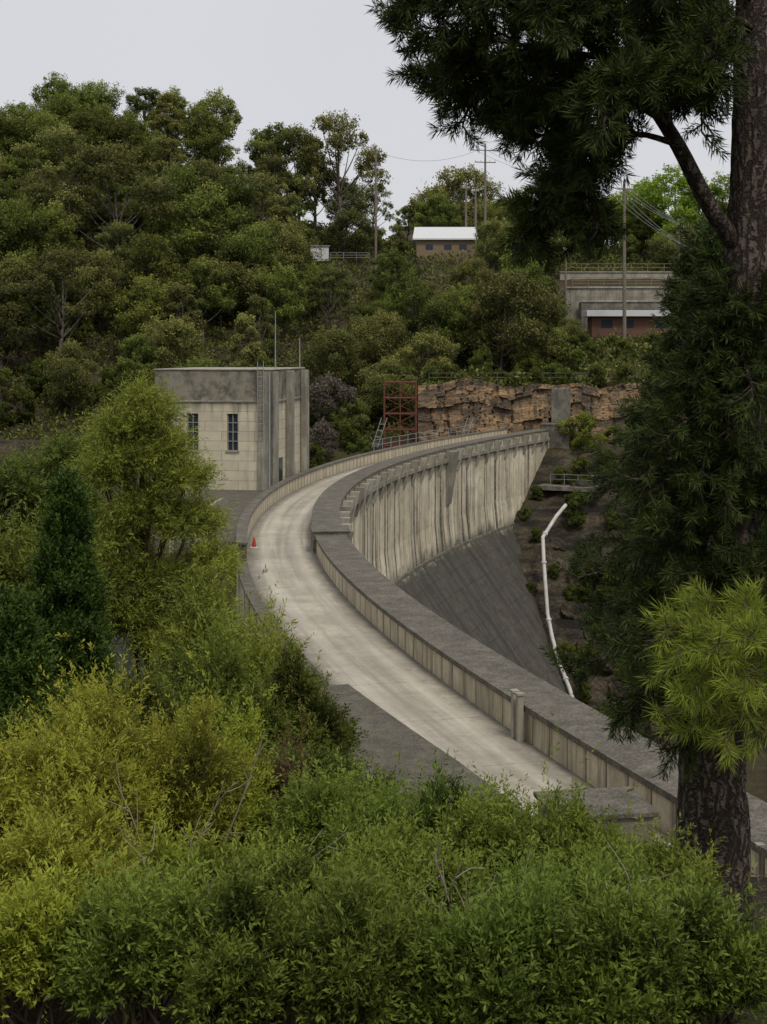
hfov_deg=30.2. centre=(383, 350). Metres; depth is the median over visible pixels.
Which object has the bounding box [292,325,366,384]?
gum tree
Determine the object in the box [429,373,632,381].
fence
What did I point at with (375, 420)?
shrub
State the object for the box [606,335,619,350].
shrub
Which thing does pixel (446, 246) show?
window
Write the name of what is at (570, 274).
terrace wall
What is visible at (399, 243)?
gum tree
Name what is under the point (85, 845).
shrub
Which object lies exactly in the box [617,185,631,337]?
power pole
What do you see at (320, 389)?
dry shrub
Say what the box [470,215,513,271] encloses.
gum tree
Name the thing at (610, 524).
shrub
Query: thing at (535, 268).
gum tree
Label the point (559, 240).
gum tree
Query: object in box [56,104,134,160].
gum tree
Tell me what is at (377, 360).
gum tree
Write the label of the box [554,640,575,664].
shrub
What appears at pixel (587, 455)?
boulder
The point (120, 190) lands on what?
gum tree
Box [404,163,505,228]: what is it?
gum tree
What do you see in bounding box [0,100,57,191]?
gum tree
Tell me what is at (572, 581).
boulder
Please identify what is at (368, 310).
gum tree
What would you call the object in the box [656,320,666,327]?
window
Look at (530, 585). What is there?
shrub
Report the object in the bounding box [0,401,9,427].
shrub
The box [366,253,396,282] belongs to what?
gum tree
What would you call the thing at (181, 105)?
gum tree
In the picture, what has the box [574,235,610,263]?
gum tree
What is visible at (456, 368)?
shrub
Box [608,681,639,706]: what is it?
boulder
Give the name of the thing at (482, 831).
shrub
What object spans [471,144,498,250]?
power pole
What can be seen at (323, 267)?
gum tree
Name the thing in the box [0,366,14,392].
shrub
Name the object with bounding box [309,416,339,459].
dry shrub
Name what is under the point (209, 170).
gum tree
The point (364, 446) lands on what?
shrub
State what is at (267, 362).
gum tree
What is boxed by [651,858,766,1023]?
shrub
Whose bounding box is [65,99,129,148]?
gum tree
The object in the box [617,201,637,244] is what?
gum tree
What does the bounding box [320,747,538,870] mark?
shrub
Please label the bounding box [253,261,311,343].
gum tree
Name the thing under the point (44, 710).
shrub
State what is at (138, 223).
gum tree
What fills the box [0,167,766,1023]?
ground
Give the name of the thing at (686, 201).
broadleaf tree
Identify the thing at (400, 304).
broadleaf tree
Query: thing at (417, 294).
gum tree
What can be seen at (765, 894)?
leaf litter
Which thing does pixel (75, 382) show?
gum tree
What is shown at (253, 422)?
valve house
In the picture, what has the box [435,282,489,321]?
gum tree
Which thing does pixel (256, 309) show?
gum tree
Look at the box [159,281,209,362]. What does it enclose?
gum tree
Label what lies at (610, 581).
shrub
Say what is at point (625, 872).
bare twigs
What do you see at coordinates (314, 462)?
shrub
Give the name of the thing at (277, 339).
gum tree
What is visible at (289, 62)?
sky
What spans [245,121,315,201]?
gum tree
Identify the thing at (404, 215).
gum tree
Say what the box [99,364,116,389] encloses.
shrub
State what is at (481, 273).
gum tree
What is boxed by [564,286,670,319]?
terrace wall
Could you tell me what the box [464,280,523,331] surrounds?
gum tree
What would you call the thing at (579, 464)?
shrub
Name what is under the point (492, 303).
gum tree
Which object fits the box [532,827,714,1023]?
shrub
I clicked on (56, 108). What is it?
gum tree
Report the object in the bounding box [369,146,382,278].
power pole
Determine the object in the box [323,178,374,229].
gum tree
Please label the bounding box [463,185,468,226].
power pole
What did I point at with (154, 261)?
gum tree
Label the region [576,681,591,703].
shrub
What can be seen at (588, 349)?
shrub
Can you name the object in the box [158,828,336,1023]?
shrub
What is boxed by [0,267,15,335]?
gum tree
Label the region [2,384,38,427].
shrub
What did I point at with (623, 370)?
shrub
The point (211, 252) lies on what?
gum tree
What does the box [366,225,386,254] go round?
gum tree
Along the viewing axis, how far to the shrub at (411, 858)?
8.59 m
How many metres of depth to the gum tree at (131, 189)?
257.07 m
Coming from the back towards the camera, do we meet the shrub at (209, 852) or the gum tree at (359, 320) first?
the gum tree at (359, 320)
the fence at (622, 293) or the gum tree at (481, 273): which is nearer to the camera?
the gum tree at (481, 273)
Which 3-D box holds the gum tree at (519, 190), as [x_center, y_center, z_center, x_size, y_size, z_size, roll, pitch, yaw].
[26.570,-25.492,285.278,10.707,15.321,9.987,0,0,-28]
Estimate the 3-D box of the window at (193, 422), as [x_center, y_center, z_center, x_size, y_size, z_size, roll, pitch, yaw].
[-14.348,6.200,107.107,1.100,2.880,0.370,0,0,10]
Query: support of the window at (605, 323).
in the brick building
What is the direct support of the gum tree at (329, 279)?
on the ground
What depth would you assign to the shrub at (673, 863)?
9.34 m
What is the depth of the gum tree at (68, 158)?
238.33 m
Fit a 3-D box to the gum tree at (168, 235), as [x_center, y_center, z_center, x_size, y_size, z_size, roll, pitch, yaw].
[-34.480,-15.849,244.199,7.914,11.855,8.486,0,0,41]
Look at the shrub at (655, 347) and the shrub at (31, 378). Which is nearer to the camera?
the shrub at (31, 378)
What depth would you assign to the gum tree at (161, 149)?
272.39 m
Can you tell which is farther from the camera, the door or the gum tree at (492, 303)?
the gum tree at (492, 303)
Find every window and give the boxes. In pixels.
[187,413,199,451]
[225,414,238,451]
[426,244,432,249]
[444,244,451,249]
[459,244,466,249]
[602,320,611,327]
[626,320,633,327]
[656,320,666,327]
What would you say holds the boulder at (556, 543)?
on the ground
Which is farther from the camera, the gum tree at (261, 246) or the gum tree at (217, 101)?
the gum tree at (217, 101)
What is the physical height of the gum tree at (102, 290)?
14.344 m
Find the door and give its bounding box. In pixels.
[279,457,282,481]
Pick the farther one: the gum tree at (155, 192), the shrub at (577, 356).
the gum tree at (155, 192)
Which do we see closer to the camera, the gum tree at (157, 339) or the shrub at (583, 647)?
the shrub at (583, 647)
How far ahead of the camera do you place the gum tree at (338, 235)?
283.92 m
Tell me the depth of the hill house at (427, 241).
253.00 m
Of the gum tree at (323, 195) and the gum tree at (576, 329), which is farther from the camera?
the gum tree at (323, 195)
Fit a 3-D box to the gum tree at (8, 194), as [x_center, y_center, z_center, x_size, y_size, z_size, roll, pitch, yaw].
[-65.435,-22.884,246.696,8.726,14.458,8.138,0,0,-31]
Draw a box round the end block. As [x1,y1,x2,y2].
[534,786,658,851]
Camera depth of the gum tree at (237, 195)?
262.54 m
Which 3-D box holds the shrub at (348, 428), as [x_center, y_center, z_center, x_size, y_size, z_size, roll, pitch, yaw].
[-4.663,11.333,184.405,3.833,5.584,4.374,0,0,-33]
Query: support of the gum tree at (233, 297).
on the ground
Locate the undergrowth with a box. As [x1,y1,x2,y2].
[0,161,675,440]
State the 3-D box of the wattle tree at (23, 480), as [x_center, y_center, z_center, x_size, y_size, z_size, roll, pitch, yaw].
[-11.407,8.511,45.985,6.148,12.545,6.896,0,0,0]
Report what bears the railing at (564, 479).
on the ledge
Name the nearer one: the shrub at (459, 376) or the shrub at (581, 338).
the shrub at (459, 376)
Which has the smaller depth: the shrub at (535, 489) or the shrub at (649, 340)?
the shrub at (535, 489)
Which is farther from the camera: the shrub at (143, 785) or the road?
the road
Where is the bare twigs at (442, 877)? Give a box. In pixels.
[380,834,495,1001]
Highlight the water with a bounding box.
[0,510,170,685]
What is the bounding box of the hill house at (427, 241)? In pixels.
[412,227,477,261]
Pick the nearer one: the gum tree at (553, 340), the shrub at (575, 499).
the shrub at (575, 499)
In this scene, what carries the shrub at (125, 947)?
on the ground
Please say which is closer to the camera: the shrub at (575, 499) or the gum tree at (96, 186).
the shrub at (575, 499)
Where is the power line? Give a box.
[630,200,686,246]
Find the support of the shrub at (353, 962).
on the ground
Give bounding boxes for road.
[247,459,676,850]
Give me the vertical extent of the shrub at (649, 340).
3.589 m
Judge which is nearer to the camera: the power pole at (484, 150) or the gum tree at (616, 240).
the power pole at (484, 150)
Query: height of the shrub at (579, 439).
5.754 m
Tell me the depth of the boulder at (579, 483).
162.23 m
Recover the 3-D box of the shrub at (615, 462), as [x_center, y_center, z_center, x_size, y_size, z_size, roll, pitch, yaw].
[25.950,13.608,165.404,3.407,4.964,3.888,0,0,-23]
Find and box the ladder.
[372,418,386,446]
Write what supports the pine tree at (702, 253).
on the ground
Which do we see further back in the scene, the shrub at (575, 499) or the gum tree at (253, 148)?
the gum tree at (253, 148)
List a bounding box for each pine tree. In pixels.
[365,0,766,931]
[537,208,766,737]
[670,390,766,755]
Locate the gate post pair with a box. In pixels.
[510,689,524,741]
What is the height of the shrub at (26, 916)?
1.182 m
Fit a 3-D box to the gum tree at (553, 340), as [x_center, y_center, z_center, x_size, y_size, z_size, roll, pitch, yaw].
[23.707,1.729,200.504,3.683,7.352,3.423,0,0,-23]
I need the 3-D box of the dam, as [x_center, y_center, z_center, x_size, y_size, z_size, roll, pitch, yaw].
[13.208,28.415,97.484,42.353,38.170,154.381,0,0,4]
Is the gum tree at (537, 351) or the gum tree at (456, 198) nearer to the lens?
the gum tree at (537, 351)
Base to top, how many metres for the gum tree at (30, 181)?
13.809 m
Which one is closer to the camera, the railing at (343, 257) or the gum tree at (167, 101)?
the railing at (343, 257)
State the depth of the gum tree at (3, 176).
259.85 m
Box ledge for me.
[537,484,607,491]
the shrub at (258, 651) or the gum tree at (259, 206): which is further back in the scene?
the gum tree at (259, 206)
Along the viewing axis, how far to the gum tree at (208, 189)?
277.31 m
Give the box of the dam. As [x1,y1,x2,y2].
[236,428,766,876]
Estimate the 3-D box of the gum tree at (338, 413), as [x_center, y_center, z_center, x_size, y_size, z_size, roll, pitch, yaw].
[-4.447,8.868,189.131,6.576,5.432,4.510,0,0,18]
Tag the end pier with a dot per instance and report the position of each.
(561, 403)
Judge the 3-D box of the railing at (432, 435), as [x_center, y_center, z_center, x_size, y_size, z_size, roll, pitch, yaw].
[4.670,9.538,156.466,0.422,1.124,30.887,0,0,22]
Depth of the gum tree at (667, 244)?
261.39 m
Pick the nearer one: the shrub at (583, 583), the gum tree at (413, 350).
the shrub at (583, 583)
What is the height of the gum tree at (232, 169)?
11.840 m
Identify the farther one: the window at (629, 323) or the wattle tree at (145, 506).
the window at (629, 323)
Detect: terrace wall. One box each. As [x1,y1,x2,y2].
[558,271,672,279]
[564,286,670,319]
[579,300,674,331]
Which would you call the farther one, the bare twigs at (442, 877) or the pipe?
the pipe
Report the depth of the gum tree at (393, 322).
207.56 m
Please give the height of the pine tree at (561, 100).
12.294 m
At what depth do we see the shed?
278.55 m
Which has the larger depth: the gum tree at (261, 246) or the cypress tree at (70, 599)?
the gum tree at (261, 246)
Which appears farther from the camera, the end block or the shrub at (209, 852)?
the end block
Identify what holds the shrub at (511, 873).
on the ground
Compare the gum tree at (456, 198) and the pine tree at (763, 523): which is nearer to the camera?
the pine tree at (763, 523)
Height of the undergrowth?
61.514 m
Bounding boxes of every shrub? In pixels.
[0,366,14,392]
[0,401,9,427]
[0,492,148,680]
[0,632,281,865]
[0,665,110,755]
[0,703,135,851]
[0,734,166,1009]
[0,822,117,1023]
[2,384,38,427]
[25,358,47,392]
[27,839,237,1023]
[29,358,68,396]
[31,367,55,396]
[86,385,105,406]
[87,655,196,765]
[93,383,108,400]
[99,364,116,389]
[113,787,303,903]
[135,517,326,693]
[140,681,287,851]
[142,589,315,762]
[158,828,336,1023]
[172,825,356,910]
[228,632,368,778]
[231,684,319,861]
[243,741,446,871]
[256,730,409,809]
[279,838,456,1023]
[308,772,513,994]
[309,369,356,430]
[309,399,322,424]
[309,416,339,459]
[309,442,326,467]
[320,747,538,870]
[336,417,362,450]
[346,438,375,454]
[350,394,380,425]
[384,836,609,1023]
[421,802,650,1009]
[423,365,440,384]
[424,709,618,884]
[441,362,460,379]
[455,372,465,378]
[475,366,492,382]
[492,368,510,385]
[506,367,528,385]
[513,777,671,883]
[514,354,544,375]
[518,507,531,519]
[525,581,537,595]
[528,484,543,501]
[529,366,545,383]
[529,527,541,542]
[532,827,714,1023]
[534,839,708,1023]
[538,363,561,384]
[544,342,586,373]
[548,562,560,578]
[551,466,568,484]
[554,410,607,450]
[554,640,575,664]
[557,367,578,384]
[562,488,589,528]
[563,583,583,603]
[566,455,593,483]
[567,332,592,351]
[569,642,601,681]
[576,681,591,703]
[577,557,618,604]
[580,694,589,703]
[581,341,603,362]
[586,364,605,385]
[596,447,620,474]
[596,552,646,613]
[597,702,646,736]
[602,425,621,443]
[603,509,619,529]
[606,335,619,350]
[608,337,639,363]
[612,364,632,384]
[624,813,742,930]
[641,332,659,350]
[650,339,663,355]
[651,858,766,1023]
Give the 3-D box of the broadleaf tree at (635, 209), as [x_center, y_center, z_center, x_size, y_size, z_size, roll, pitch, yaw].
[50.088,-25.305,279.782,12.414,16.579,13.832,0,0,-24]
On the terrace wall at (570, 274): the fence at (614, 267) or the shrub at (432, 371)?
the fence at (614, 267)
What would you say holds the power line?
attached to the power pole at (624, 281)
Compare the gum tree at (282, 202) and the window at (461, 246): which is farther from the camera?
the gum tree at (282, 202)
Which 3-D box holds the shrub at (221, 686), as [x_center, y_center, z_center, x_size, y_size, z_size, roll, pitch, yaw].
[-3.092,6.820,26.626,3.999,4.679,3.216,0,0,0]
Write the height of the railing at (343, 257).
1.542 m
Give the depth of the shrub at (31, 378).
197.14 m
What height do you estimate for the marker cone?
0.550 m
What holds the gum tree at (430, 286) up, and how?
on the ground
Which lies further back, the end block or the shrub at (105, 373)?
the shrub at (105, 373)
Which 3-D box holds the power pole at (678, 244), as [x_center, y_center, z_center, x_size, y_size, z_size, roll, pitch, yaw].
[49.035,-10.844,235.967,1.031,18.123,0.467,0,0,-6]
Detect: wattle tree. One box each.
[0,422,116,639]
[59,368,251,687]
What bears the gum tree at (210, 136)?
on the ground
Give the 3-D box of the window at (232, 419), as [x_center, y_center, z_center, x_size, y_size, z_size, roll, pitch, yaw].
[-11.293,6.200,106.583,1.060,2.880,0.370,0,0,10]
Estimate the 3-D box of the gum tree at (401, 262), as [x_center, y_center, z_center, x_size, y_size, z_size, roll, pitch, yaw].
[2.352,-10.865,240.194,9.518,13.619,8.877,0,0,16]
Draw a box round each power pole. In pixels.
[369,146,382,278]
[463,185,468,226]
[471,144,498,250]
[473,188,478,253]
[563,248,566,315]
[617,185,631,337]
[676,232,680,267]
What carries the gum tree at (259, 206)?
on the ground
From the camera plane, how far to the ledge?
162.51 m
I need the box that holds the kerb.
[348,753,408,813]
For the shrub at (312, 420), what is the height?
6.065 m
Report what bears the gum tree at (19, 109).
on the ground
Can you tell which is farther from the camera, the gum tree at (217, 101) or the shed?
the gum tree at (217, 101)
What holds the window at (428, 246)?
in the hill house at (427, 241)
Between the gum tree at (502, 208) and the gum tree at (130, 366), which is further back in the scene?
the gum tree at (502, 208)
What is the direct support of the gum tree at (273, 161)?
on the ground
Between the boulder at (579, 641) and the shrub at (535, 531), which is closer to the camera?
the boulder at (579, 641)
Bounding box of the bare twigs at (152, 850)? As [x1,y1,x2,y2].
[117,811,272,894]
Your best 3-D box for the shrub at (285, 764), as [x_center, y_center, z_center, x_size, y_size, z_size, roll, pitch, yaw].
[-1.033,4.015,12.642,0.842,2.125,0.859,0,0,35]
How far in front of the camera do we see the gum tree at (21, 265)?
218.03 m
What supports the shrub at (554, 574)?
on the ground
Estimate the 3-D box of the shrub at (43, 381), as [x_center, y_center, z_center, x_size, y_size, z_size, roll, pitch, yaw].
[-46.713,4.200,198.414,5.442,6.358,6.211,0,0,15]
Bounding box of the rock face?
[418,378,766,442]
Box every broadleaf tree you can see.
[372,287,411,322]
[607,180,667,257]
[632,162,713,262]
[695,171,729,241]
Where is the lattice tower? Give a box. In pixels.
[383,381,416,448]
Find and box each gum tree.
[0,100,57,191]
[0,106,54,175]
[0,110,21,163]
[0,153,22,194]
[0,154,43,194]
[0,179,30,210]
[0,194,52,282]
[0,242,120,358]
[0,251,41,311]
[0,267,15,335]
[0,283,32,373]
[0,376,13,421]
[6,168,78,230]
[10,109,87,181]
[10,122,112,221]
[11,198,80,275]
[12,282,65,354]
[16,101,25,117]
[28,90,77,132]
[29,71,81,106]
[31,276,105,349]
[39,222,90,277]
[39,336,100,415]
[46,201,91,234]
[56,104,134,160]
[58,139,180,287]
[64,79,126,123]
[64,245,133,329]
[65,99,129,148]
[66,152,138,223]
[83,162,152,224]
[94,184,129,248]
[94,219,145,312]
[98,358,154,405]
[103,198,166,250]
[109,333,158,383]
[110,272,189,338]
[113,109,158,176]
[116,228,198,320]
[117,116,146,146]
[119,313,211,379]
[120,86,162,127]
[123,161,214,237]
[140,137,185,178]
[142,84,188,138]
[142,180,249,272]
[144,133,188,178]
[147,91,193,148]
[156,224,190,263]
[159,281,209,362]
[161,154,226,222]
[170,355,217,367]
[173,257,237,345]
[177,102,234,166]
[181,86,242,157]
[192,225,245,259]
[193,160,229,197]
[194,261,244,327]
[199,243,273,325]
[209,169,261,227]
[212,163,247,200]
[213,217,261,262]
[217,219,293,322]
[227,312,268,366]
[229,128,282,187]
[237,170,302,225]
[241,321,284,357]
[242,293,278,364]
[244,191,275,226]
[244,213,325,301]
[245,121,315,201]
[251,153,292,207]
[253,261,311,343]
[254,356,281,366]
[257,121,344,227]
[266,204,303,239]
[268,205,315,238]
[273,233,310,280]
[279,171,318,219]
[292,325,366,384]
[293,261,334,324]
[294,108,392,250]
[298,137,332,229]
[304,264,360,329]
[313,263,345,314]
[317,208,374,256]
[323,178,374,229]
[327,398,372,430]
[337,356,369,387]
[341,307,418,364]
[342,314,384,354]
[352,356,421,424]
[353,184,395,226]
[356,277,406,307]
[357,299,392,333]
[364,340,398,370]
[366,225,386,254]
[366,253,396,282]
[369,246,422,299]
[380,269,438,345]
[383,236,412,253]
[387,224,409,268]
[388,330,462,383]
[389,205,413,241]
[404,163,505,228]
[406,279,446,315]
[409,194,464,233]
[412,191,461,226]
[422,287,485,368]
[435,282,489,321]
[443,296,488,368]
[445,254,501,296]
[449,188,474,217]
[450,269,570,369]
[462,202,507,243]
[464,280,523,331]
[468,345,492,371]
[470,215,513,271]
[486,194,511,233]
[497,241,551,317]
[501,185,537,206]
[507,319,577,374]
[512,298,571,337]
[524,276,568,325]
[541,232,569,275]
[542,339,563,365]
[553,227,582,260]
[555,315,590,345]
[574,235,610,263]
[597,194,633,252]
[616,234,639,264]
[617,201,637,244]
[620,207,661,259]
[644,224,705,266]
[706,201,727,218]
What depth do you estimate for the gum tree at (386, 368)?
191.04 m
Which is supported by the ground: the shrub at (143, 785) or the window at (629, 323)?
the shrub at (143, 785)
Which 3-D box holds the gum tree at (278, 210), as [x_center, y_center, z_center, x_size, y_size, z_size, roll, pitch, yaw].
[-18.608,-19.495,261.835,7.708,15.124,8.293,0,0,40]
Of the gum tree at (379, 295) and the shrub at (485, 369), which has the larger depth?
the gum tree at (379, 295)
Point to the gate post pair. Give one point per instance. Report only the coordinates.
(517, 714)
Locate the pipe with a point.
(552, 642)
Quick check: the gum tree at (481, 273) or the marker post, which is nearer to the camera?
the marker post
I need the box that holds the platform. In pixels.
[99,477,262,639]
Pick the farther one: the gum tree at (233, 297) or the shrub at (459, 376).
the gum tree at (233, 297)
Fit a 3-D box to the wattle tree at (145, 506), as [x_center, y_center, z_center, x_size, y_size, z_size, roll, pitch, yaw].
[-6.152,6.444,38.244,5.380,12.048,3.910,0,0,0]
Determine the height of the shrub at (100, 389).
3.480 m
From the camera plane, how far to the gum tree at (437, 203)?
267.99 m
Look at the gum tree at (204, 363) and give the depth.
189.80 m
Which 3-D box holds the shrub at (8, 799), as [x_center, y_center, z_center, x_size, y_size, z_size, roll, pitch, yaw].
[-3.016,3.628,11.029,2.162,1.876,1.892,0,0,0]
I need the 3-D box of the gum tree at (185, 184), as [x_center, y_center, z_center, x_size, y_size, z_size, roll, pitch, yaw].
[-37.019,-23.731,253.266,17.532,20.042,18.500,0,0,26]
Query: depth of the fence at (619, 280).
248.55 m
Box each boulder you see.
[549,537,566,550]
[561,603,582,619]
[564,517,580,530]
[569,479,596,498]
[569,565,603,593]
[576,453,604,477]
[576,638,585,648]
[584,625,596,642]
[591,645,615,674]
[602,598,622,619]
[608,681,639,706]
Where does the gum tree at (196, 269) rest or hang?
on the ground
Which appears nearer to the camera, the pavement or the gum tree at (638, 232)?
the pavement
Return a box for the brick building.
[581,310,674,336]
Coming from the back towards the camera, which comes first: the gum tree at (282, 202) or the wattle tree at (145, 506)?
the gum tree at (282, 202)
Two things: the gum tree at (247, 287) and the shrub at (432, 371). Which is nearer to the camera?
the shrub at (432, 371)
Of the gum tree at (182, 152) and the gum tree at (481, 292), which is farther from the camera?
the gum tree at (182, 152)
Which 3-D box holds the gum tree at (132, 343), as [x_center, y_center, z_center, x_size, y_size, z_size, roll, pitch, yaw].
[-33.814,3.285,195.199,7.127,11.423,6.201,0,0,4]
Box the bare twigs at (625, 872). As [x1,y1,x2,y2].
[476,842,727,919]
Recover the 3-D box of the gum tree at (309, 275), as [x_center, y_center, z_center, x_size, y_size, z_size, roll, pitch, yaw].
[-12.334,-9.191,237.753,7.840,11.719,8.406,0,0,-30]
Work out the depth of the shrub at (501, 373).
188.77 m
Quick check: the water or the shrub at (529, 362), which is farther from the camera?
the shrub at (529, 362)
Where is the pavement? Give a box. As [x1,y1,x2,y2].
[321,684,531,818]
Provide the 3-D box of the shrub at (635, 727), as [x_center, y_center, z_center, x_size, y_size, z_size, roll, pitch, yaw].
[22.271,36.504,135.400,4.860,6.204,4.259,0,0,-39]
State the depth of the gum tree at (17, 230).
222.03 m
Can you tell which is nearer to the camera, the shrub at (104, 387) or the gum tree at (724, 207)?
the shrub at (104, 387)
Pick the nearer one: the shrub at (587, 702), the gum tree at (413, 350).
the shrub at (587, 702)
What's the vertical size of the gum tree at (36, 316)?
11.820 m
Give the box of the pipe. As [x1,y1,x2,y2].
[541,504,573,696]
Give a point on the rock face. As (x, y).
(483, 405)
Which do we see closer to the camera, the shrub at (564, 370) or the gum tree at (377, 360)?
the shrub at (564, 370)
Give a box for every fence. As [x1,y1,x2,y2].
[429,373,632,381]
[567,264,684,270]
[572,277,670,286]
[587,293,669,300]
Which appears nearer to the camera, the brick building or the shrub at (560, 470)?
the shrub at (560, 470)
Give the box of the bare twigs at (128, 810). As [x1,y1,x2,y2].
[36,731,347,866]
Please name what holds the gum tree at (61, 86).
on the ground
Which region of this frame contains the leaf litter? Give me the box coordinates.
[0,843,766,1023]
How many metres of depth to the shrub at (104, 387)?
196.60 m
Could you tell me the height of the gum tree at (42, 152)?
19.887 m
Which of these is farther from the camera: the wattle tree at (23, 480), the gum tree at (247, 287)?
the gum tree at (247, 287)
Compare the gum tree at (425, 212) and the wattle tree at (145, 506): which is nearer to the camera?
the wattle tree at (145, 506)
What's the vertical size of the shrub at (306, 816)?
1.734 m
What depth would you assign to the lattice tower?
179.65 m
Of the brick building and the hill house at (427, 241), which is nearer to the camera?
the brick building
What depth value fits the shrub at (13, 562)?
35.62 m
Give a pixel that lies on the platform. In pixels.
(244, 498)
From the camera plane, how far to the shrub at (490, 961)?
7.22 m
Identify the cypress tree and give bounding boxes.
[0,581,62,738]
[23,463,124,694]
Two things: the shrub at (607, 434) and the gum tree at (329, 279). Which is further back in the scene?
the gum tree at (329, 279)
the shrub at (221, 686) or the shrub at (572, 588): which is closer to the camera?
the shrub at (221, 686)
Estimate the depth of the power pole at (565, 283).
231.87 m
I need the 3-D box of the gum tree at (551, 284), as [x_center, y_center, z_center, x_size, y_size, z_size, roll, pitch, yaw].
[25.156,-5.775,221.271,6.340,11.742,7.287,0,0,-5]
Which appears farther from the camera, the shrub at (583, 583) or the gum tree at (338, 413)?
the gum tree at (338, 413)
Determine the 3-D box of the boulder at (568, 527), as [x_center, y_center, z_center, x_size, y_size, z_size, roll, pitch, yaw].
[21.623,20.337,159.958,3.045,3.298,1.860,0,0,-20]
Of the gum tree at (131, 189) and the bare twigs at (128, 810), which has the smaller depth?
the bare twigs at (128, 810)
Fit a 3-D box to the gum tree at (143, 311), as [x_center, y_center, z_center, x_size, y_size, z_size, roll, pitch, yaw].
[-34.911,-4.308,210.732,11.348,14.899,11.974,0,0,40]
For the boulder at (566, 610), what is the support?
on the ground
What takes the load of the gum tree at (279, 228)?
on the ground
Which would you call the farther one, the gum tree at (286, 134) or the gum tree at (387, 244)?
the gum tree at (286, 134)
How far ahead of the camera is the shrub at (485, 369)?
189.52 m
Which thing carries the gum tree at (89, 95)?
on the ground
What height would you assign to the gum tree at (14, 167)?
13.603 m
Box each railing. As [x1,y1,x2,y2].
[330,253,368,259]
[374,425,471,448]
[550,474,603,484]
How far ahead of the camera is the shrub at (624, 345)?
205.66 m
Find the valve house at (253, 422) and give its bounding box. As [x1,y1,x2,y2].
[153,311,308,490]
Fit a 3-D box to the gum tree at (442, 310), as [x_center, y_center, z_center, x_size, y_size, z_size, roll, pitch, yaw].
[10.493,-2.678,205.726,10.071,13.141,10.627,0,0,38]
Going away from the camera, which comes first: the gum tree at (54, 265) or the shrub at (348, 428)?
the shrub at (348, 428)
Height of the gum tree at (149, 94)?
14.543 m
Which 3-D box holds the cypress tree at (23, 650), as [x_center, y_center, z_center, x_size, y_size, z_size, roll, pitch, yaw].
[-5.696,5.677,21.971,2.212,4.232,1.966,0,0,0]
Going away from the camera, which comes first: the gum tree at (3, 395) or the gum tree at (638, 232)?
the gum tree at (3, 395)
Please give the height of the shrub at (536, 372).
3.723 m
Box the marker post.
[755,842,764,876]
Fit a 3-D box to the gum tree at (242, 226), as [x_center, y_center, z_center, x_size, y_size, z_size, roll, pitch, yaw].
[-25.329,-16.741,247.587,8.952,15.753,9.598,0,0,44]
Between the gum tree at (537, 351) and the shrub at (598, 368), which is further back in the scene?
the gum tree at (537, 351)
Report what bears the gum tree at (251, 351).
on the ground
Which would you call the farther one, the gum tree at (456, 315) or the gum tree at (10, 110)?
the gum tree at (10, 110)
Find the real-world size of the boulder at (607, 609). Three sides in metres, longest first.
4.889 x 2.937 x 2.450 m
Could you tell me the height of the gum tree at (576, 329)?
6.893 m
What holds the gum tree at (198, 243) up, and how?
on the ground
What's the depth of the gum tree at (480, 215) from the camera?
265.55 m
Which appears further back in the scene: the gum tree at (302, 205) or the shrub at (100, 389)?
the gum tree at (302, 205)
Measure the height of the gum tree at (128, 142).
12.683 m
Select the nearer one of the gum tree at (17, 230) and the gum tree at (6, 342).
the gum tree at (6, 342)
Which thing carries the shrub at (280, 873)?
on the ground
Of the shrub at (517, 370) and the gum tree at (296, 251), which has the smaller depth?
the shrub at (517, 370)
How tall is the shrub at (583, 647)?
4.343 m
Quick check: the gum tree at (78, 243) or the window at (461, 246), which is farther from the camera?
the window at (461, 246)
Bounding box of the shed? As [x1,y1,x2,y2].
[308,245,329,260]
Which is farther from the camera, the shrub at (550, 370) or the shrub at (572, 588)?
the shrub at (550, 370)
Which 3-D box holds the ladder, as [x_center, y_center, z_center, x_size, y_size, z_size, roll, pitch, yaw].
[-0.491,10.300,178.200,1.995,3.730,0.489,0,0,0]
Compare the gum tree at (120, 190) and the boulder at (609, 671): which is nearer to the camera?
the boulder at (609, 671)
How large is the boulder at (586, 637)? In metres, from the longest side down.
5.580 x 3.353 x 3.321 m
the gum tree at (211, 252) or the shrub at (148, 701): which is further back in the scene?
the gum tree at (211, 252)
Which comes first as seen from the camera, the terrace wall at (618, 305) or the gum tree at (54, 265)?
the gum tree at (54, 265)
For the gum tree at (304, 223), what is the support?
on the ground
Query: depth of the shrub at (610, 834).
10.01 m
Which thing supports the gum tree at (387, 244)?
on the ground
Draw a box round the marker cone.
[250,537,257,547]
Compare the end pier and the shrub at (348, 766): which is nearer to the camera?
the shrub at (348, 766)
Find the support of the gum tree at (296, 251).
on the ground
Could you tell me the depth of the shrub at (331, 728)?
26.64 m
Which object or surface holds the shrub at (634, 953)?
on the ground
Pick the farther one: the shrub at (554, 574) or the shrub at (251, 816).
the shrub at (554, 574)
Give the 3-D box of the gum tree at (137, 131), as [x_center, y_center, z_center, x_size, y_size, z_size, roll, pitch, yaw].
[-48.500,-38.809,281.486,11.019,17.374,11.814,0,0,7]
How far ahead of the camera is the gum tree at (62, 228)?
225.49 m
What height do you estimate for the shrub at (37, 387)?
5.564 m
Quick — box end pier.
[540,388,575,448]
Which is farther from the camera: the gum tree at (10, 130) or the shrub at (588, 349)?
the gum tree at (10, 130)
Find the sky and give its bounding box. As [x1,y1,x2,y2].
[0,0,735,247]

